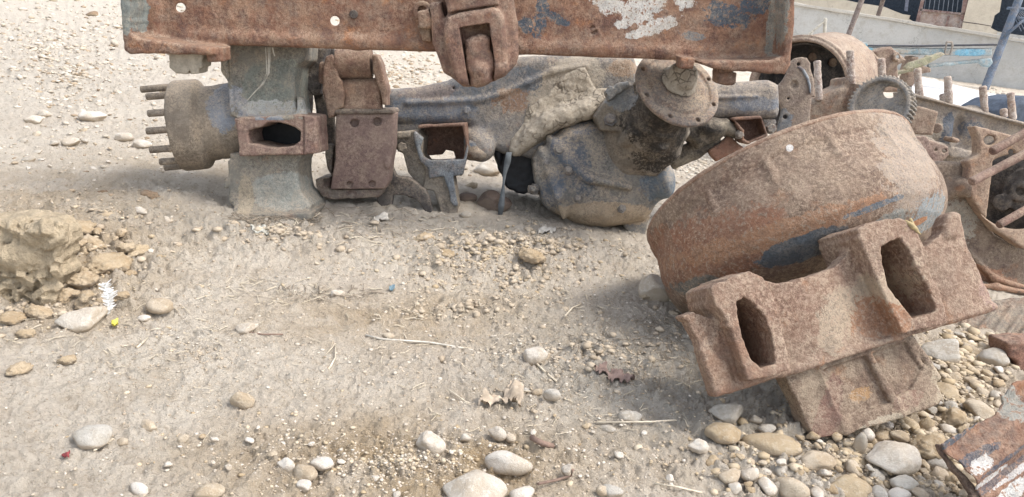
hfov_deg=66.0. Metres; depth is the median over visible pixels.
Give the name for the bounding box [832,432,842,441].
pebble
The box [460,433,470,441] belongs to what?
stone
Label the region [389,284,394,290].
blue scrap
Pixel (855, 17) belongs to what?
steel pole
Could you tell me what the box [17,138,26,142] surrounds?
pebble
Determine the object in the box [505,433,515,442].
stone
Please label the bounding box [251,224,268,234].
paper scrap
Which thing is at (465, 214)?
stone
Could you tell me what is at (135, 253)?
earth clod
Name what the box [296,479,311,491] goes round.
stone
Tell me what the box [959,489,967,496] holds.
pebble
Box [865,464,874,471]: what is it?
pebble
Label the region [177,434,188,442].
stone
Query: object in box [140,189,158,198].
stone
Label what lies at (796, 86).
anchor plate
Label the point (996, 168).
steel rod
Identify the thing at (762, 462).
pebble
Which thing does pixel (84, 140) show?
pebble
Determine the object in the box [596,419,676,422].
twig
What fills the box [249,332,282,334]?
twig
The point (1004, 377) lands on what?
pebble
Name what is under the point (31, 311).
earth clod
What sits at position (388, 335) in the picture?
stone
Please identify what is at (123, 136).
stone
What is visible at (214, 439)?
pebble
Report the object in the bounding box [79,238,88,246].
earth clod
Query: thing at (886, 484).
pebble
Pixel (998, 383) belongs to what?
pebble
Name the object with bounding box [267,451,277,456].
pebble
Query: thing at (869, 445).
pebble
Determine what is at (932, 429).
pebble
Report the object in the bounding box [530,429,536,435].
pebble
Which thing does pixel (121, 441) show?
stone
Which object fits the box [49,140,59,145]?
pebble
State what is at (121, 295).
earth clod
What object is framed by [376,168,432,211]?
steel bracket
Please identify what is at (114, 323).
yellow scrap
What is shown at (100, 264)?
earth clod
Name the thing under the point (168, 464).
pebble
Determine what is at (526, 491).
stone
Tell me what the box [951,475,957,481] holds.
pebble
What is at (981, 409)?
pebble
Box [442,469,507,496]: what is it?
stone
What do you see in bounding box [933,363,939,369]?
pebble
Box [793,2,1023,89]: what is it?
retaining wall
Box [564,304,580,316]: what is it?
twig
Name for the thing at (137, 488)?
stone
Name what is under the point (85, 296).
earth clod
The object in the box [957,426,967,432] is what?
pebble
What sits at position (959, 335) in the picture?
pebble
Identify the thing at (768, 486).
pebble
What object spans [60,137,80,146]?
stone
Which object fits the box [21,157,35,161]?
stone
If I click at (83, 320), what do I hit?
stone
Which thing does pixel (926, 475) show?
pebble
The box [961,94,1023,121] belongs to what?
dark tarpaulin
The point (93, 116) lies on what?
stone
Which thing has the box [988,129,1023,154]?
steel rod
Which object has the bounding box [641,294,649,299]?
stone
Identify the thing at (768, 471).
stone
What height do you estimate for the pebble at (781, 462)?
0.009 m
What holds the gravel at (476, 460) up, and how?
on the ground
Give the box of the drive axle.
[385,55,778,233]
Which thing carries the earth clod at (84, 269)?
on the ground
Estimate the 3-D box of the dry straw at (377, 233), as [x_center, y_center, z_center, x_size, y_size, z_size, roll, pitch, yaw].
[-0.081,0.153,1.304,1.313,0.036,1.039,21,24,31]
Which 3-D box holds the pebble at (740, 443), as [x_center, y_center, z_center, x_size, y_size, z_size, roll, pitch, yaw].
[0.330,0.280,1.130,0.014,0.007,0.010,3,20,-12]
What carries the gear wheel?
attached to the engine casting
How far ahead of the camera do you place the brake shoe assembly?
1.86 m
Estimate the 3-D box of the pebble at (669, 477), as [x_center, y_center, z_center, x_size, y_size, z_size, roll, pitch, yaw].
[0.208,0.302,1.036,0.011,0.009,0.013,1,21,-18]
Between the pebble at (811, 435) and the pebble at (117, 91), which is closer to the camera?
the pebble at (811, 435)
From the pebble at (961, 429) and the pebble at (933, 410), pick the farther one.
the pebble at (933, 410)
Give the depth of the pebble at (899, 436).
1.18 m
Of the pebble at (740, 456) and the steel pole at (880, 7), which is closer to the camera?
the pebble at (740, 456)
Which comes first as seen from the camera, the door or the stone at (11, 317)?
the stone at (11, 317)
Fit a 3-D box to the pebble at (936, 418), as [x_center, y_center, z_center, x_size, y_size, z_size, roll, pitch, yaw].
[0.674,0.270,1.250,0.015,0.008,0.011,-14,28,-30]
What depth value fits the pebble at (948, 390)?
1.35 m
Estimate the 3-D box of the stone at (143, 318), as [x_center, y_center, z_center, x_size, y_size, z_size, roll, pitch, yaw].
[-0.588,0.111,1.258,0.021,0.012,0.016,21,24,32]
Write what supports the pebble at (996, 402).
on the ground
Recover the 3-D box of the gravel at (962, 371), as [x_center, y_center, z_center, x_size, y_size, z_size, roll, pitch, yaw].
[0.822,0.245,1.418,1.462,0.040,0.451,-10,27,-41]
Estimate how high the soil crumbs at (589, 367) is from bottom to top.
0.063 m
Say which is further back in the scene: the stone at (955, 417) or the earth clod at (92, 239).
the earth clod at (92, 239)
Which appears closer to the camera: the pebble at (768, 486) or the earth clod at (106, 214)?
the pebble at (768, 486)
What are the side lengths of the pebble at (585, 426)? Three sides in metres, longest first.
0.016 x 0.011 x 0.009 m
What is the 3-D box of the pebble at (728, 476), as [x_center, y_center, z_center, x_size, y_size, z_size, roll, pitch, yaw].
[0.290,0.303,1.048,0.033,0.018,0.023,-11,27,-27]
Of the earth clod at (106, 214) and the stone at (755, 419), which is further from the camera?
the earth clod at (106, 214)
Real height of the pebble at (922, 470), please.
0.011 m
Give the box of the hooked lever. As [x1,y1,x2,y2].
[871,47,905,91]
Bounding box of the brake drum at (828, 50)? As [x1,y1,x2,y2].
[749,32,877,132]
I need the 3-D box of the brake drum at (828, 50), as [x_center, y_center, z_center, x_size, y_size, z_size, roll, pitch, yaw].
[1.172,-0.636,3.051,0.392,0.393,0.418,21,24,32]
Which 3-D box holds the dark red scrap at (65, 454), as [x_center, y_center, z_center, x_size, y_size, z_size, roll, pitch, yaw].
[-0.524,0.242,0.925,0.011,0.009,0.009,3,21,-12]
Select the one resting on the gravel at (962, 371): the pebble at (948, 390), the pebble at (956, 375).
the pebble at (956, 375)
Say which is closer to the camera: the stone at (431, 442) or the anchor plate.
the stone at (431, 442)
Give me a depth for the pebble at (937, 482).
1.10 m
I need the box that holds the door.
[916,0,967,28]
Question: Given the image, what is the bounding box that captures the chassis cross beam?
[120,0,793,87]
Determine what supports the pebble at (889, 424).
on the ground
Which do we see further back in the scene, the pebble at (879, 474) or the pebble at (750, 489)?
the pebble at (879, 474)
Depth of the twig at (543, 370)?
1.25 m
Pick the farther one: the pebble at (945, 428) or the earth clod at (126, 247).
the earth clod at (126, 247)
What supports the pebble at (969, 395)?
on the ground
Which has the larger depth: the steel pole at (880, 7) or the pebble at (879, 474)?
the steel pole at (880, 7)
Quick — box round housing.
[934,126,1023,294]
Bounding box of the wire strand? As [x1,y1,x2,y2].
[247,47,274,99]
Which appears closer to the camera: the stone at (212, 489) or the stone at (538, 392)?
the stone at (212, 489)
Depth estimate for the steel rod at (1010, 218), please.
1.82 m
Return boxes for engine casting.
[877,58,1023,161]
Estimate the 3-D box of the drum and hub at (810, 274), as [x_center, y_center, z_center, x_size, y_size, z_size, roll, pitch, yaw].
[0.529,-0.009,1.416,0.543,0.499,0.732,8,20,0]
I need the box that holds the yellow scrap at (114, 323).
[111,318,117,326]
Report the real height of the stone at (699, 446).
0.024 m
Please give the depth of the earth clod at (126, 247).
1.44 m
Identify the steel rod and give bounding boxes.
[968,150,1023,185]
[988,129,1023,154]
[995,206,1023,227]
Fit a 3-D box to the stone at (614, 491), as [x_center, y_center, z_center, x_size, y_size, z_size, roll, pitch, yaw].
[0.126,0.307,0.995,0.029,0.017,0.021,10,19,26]
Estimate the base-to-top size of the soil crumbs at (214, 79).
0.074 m
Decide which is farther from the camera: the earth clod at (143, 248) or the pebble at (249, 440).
the earth clod at (143, 248)
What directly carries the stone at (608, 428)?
on the ground
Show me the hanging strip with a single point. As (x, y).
(507, 162)
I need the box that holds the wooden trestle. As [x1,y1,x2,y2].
[806,17,826,34]
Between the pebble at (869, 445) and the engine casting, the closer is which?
the pebble at (869, 445)
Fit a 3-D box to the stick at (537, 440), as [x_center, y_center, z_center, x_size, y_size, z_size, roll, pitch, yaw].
[0.039,0.261,1.058,0.036,0.015,0.019,14,21,15]
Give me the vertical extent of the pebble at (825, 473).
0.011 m
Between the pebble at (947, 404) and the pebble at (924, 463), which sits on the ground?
the pebble at (947, 404)
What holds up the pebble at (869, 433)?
on the gravel at (962, 371)
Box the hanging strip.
[498,152,511,214]
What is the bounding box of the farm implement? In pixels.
[858,39,996,86]
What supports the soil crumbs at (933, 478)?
on the ground
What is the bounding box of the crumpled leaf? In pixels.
[478,379,523,407]
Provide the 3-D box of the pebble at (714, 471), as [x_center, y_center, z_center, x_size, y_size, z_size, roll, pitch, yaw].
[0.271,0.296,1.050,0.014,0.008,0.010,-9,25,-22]
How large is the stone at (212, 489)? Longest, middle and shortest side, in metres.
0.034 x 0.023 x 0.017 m
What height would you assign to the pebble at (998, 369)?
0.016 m
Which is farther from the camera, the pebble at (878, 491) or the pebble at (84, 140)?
the pebble at (84, 140)
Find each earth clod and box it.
[0,209,82,305]
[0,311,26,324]
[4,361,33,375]
[14,329,35,338]
[23,303,53,319]
[56,354,76,364]
[57,287,73,303]
[66,271,99,288]
[70,290,80,296]
[74,299,89,309]
[76,219,97,235]
[76,246,88,254]
[78,267,88,272]
[78,290,94,302]
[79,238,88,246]
[83,233,106,249]
[84,252,133,275]
[92,227,101,235]
[96,297,106,304]
[102,211,114,216]
[113,291,130,299]
[115,243,135,252]
[116,228,126,236]
[124,270,137,274]
[127,250,139,257]
[135,244,149,256]
[412,232,433,241]
[441,249,454,258]
[518,246,545,263]
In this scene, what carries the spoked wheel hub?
on the ground
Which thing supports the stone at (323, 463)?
on the ground
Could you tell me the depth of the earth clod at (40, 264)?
1.23 m
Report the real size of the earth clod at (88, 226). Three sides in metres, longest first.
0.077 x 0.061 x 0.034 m
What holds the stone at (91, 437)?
on the ground
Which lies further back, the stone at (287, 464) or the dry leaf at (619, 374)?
the dry leaf at (619, 374)
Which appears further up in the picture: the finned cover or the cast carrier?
the cast carrier
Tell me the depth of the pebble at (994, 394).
1.38 m
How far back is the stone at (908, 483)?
1.07 m
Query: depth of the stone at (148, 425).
0.99 m
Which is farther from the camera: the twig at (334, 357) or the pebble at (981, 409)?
the pebble at (981, 409)
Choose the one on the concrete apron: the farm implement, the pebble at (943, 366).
the farm implement
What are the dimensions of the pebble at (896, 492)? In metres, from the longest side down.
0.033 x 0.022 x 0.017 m
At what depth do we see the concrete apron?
6.55 m
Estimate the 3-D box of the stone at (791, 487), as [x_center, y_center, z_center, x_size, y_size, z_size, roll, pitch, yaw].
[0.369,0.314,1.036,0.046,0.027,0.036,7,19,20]
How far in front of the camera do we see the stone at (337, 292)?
1.44 m
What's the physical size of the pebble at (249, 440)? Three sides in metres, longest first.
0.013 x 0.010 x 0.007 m
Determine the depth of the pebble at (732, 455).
1.09 m
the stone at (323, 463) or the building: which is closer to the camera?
the stone at (323, 463)
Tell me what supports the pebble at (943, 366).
on the ground
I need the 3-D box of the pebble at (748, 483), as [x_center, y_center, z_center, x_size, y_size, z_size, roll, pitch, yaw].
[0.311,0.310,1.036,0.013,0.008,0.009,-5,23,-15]
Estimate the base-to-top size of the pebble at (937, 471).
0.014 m
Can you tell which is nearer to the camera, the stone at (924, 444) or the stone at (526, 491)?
the stone at (526, 491)
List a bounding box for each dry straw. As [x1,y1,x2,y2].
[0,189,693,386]
[4,212,789,461]
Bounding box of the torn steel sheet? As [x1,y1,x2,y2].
[935,380,1023,496]
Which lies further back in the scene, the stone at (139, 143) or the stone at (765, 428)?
the stone at (139, 143)
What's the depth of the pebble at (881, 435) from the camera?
1.18 m
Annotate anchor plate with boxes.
[777,57,814,131]
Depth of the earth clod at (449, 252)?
1.66 m
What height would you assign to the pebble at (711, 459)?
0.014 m
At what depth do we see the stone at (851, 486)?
1.04 m
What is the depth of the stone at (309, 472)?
0.94 m
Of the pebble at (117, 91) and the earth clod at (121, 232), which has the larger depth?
the pebble at (117, 91)
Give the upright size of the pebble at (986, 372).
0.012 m
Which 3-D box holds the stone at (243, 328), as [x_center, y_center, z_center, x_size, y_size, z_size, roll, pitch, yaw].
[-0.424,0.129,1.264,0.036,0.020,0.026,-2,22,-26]
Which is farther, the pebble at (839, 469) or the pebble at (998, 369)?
the pebble at (998, 369)
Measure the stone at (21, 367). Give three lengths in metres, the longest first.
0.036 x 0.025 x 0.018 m
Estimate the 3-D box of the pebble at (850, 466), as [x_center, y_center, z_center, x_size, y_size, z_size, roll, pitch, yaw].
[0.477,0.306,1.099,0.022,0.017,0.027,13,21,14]
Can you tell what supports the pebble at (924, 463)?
on the pebble at (922, 470)
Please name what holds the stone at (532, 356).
on the ground
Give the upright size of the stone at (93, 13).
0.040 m
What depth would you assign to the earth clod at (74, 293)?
1.26 m
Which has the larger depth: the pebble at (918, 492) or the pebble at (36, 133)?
the pebble at (36, 133)
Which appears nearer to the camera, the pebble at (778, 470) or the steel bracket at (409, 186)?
the pebble at (778, 470)
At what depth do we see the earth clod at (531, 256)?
1.68 m
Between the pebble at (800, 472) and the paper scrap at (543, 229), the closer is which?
the pebble at (800, 472)
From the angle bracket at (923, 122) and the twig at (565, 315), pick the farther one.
the angle bracket at (923, 122)
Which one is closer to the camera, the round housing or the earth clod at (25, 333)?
the earth clod at (25, 333)
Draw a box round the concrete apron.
[910,77,995,105]
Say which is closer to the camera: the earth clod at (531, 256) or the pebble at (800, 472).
the pebble at (800, 472)
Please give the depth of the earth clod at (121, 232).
1.50 m
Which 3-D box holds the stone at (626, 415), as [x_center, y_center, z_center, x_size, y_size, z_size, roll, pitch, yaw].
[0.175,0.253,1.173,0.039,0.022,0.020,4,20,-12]
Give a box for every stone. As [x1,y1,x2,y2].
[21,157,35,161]
[23,115,42,123]
[38,110,51,117]
[54,306,107,333]
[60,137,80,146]
[72,424,112,449]
[78,111,106,121]
[85,11,97,15]
[110,39,118,46]
[114,132,133,141]
[117,437,127,445]
[130,482,148,495]
[132,139,152,148]
[135,207,146,215]
[137,314,150,321]
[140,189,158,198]
[140,419,156,431]
[145,298,173,313]
[164,216,172,222]
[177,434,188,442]
[193,482,224,496]
[229,391,254,409]
[235,323,258,334]
[277,457,294,471]
[294,464,317,480]
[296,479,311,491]
[310,456,333,470]
[331,290,344,296]
[382,332,393,338]
[416,431,445,454]
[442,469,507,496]
[459,192,476,201]
[460,211,471,217]
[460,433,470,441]
[465,182,477,188]
[474,161,499,176]
[477,190,511,211]
[485,450,532,475]
[488,426,506,441]
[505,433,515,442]
[509,486,534,496]
[523,346,547,366]
[531,388,542,395]
[542,389,560,400]
[561,464,573,478]
[596,485,606,496]
[599,425,615,432]
[603,484,623,496]
[618,410,641,423]
[638,274,669,301]
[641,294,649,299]
[687,438,708,454]
[704,422,741,444]
[708,403,742,423]
[740,432,802,456]
[749,415,761,424]
[757,424,775,432]
[761,468,771,475]
[775,477,810,496]
[800,450,836,471]
[825,474,871,496]
[853,432,867,453]
[865,440,921,475]
[889,474,918,491]
[908,431,952,458]
[918,418,934,429]
[921,338,960,362]
[939,406,967,427]
[962,469,976,483]
[978,347,1009,366]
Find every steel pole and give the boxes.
[846,0,863,34]
[876,0,884,15]
[982,0,1023,89]
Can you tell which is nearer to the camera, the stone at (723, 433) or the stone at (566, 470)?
the stone at (566, 470)
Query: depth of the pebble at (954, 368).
1.46 m
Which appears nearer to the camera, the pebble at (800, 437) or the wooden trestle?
the pebble at (800, 437)
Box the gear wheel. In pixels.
[847,75,916,123]
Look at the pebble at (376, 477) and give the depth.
0.96 m
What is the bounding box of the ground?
[0,0,1023,496]
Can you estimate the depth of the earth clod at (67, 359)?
1.10 m
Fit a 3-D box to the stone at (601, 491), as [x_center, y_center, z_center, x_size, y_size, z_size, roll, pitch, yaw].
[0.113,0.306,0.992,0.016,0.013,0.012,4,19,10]
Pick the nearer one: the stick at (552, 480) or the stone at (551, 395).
the stick at (552, 480)
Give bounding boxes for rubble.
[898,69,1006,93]
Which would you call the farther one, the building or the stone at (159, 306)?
the building
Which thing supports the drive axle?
on the ground
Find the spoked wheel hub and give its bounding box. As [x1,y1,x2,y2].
[140,45,328,220]
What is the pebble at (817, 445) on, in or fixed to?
on the gravel at (476, 460)
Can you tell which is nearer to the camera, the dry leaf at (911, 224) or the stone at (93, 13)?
the dry leaf at (911, 224)
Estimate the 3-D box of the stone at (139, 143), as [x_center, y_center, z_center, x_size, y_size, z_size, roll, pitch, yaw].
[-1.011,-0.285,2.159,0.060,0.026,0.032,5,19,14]
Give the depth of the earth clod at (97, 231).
1.48 m
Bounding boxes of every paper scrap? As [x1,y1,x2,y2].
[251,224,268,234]
[372,211,388,221]
[537,225,555,233]
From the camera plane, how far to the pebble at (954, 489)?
1.08 m
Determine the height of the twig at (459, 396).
0.008 m
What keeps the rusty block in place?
on the ground
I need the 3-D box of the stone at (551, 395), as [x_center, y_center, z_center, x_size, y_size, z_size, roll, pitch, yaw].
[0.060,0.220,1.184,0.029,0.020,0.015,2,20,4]
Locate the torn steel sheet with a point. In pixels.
(988, 454)
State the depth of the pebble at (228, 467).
0.93 m
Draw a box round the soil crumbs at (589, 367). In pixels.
[0,197,700,397]
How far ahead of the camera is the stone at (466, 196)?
2.09 m
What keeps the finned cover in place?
on the ground
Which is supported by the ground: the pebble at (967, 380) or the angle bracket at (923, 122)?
the pebble at (967, 380)
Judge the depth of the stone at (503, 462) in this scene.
1.00 m
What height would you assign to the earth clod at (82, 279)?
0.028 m
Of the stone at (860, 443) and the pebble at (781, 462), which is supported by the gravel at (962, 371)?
the stone at (860, 443)
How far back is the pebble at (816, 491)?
1.02 m
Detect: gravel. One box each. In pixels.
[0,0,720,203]
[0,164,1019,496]
[611,323,1019,495]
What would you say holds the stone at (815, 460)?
on the ground
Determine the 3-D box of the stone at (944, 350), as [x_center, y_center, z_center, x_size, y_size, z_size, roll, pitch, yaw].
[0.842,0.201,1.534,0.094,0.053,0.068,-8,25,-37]
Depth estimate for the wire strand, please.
1.73 m
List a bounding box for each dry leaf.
[594,361,634,382]
[905,218,920,234]
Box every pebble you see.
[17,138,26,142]
[32,131,40,135]
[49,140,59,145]
[81,138,88,143]
[113,89,122,93]
[163,461,172,466]
[210,437,219,441]
[225,464,231,470]
[245,437,254,443]
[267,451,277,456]
[337,459,345,463]
[371,475,378,481]
[393,490,400,496]
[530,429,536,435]
[582,423,591,429]
[614,451,623,457]
[665,474,673,480]
[706,455,718,465]
[710,468,719,474]
[718,468,739,484]
[728,482,741,494]
[730,452,735,458]
[735,453,744,459]
[737,441,747,445]
[740,467,758,481]
[744,481,752,486]
[746,486,754,492]
[757,476,777,496]
[758,460,767,465]
[774,465,788,476]
[776,458,786,465]
[795,434,804,441]
[795,468,804,475]
[805,431,820,439]
[810,478,823,487]
[810,486,823,496]
[814,442,821,448]
[820,469,831,476]
[831,443,837,449]
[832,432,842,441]
[835,465,842,472]
[845,459,860,476]
[861,427,874,440]
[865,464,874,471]
[867,443,872,448]
[869,468,884,481]
[872,485,887,496]
[874,430,892,440]
[881,421,893,428]
[883,480,891,488]
[887,487,910,496]
[889,430,909,442]
[898,416,919,429]
[910,487,928,496]
[919,467,927,473]
[921,459,927,467]
[923,472,930,478]
[924,406,937,414]
[926,426,936,431]
[926,458,948,469]
[931,466,948,480]
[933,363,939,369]
[933,416,941,420]
[933,480,944,487]
[937,382,959,400]
[938,424,958,432]
[939,363,947,369]
[944,401,957,408]
[948,364,959,371]
[948,371,960,380]
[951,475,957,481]
[951,487,957,492]
[954,332,965,337]
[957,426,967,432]
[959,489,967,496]
[962,343,980,354]
[962,398,994,418]
[963,376,980,385]
[966,366,979,374]
[966,393,974,398]
[976,387,988,397]
[981,369,992,376]
[981,376,990,382]
[989,390,1000,399]
[993,366,1003,373]
[993,379,1005,387]
[993,399,1000,407]
[998,373,1008,380]
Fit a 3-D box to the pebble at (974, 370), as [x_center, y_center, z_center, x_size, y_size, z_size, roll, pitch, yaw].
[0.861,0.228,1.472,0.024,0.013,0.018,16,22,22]
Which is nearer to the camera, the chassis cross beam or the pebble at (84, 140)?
the chassis cross beam
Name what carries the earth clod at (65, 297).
on the ground
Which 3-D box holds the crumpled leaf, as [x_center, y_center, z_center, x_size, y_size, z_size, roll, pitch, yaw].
[-0.016,0.211,1.171,0.067,0.031,0.083,8,20,0]
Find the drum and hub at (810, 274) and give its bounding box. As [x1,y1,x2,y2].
[647,109,997,437]
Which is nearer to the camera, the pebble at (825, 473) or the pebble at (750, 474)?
the pebble at (750, 474)
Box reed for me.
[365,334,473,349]
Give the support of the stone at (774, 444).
on the ground
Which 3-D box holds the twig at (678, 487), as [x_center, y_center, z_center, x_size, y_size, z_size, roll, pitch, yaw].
[0.215,0.308,1.017,0.061,0.008,0.010,8,20,0]
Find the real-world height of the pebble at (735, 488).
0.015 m
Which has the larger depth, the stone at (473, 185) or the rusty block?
the stone at (473, 185)
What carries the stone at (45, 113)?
on the ground
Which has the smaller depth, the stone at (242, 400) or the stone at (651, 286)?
the stone at (242, 400)
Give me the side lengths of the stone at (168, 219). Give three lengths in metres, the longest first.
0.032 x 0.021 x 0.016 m
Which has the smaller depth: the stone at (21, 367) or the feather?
the stone at (21, 367)
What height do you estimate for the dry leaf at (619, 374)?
0.023 m
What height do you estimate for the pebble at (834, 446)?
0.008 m
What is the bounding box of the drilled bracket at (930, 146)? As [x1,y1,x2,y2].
[916,136,948,160]
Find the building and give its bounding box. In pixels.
[794,0,1023,42]
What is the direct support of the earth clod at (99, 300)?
on the ground
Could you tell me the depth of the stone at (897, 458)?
1.10 m
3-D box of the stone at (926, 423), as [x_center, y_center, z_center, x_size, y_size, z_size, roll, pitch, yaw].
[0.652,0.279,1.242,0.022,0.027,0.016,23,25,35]
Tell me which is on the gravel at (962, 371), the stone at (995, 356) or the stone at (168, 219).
the stone at (995, 356)
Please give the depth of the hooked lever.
3.31 m
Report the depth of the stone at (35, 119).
2.23 m
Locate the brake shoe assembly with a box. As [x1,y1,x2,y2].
[308,48,398,199]
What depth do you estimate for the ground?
1.29 m
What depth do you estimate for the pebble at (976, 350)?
1.57 m
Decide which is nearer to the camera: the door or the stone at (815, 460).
the stone at (815, 460)
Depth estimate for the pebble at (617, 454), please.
1.06 m
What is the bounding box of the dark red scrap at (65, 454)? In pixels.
[61,450,69,457]
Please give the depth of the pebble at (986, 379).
1.45 m
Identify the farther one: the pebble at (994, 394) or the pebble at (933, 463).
the pebble at (994, 394)
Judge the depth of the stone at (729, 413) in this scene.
1.19 m
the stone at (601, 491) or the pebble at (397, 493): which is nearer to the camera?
the pebble at (397, 493)
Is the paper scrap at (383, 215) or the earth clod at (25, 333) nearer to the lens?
the earth clod at (25, 333)
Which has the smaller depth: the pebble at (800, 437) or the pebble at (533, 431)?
the pebble at (533, 431)
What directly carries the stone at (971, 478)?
on the gravel at (962, 371)
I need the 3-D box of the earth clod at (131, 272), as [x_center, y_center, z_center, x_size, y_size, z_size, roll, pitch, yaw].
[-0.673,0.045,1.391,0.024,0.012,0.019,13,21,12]
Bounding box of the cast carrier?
[810,50,862,119]
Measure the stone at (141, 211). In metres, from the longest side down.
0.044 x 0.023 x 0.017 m
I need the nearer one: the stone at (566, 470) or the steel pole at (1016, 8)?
the stone at (566, 470)
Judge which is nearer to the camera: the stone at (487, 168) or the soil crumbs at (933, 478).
the soil crumbs at (933, 478)
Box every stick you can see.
[529,435,554,447]
[537,469,573,484]
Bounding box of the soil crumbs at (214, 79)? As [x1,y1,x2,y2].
[0,0,471,350]
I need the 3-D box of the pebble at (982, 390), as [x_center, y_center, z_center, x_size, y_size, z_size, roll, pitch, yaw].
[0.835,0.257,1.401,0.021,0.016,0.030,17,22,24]
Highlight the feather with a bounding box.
[98,279,117,313]
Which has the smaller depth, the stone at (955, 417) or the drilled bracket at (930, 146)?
the stone at (955, 417)
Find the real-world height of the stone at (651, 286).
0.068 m
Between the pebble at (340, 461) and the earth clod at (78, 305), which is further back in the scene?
the earth clod at (78, 305)
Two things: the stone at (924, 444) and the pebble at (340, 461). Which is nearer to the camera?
the pebble at (340, 461)
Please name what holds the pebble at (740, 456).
on the ground
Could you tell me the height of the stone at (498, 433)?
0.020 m
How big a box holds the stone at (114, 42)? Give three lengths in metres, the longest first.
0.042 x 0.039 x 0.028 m
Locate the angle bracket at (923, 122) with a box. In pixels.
[911,106,942,134]
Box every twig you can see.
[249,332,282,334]
[322,344,335,369]
[448,389,480,406]
[536,363,556,381]
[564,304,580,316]
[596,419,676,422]
[654,483,701,492]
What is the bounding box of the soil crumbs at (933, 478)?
[604,328,1016,492]
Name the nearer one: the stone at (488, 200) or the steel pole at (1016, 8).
the stone at (488, 200)
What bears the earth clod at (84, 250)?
on the ground
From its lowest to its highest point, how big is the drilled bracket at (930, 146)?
0.084 m
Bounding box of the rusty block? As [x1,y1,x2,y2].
[988,333,1023,370]
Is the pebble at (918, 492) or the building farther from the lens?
the building
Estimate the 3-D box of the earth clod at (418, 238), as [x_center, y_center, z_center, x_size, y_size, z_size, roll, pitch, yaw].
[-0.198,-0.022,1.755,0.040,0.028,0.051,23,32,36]
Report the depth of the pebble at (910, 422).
1.23 m
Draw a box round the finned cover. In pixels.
[953,297,1023,332]

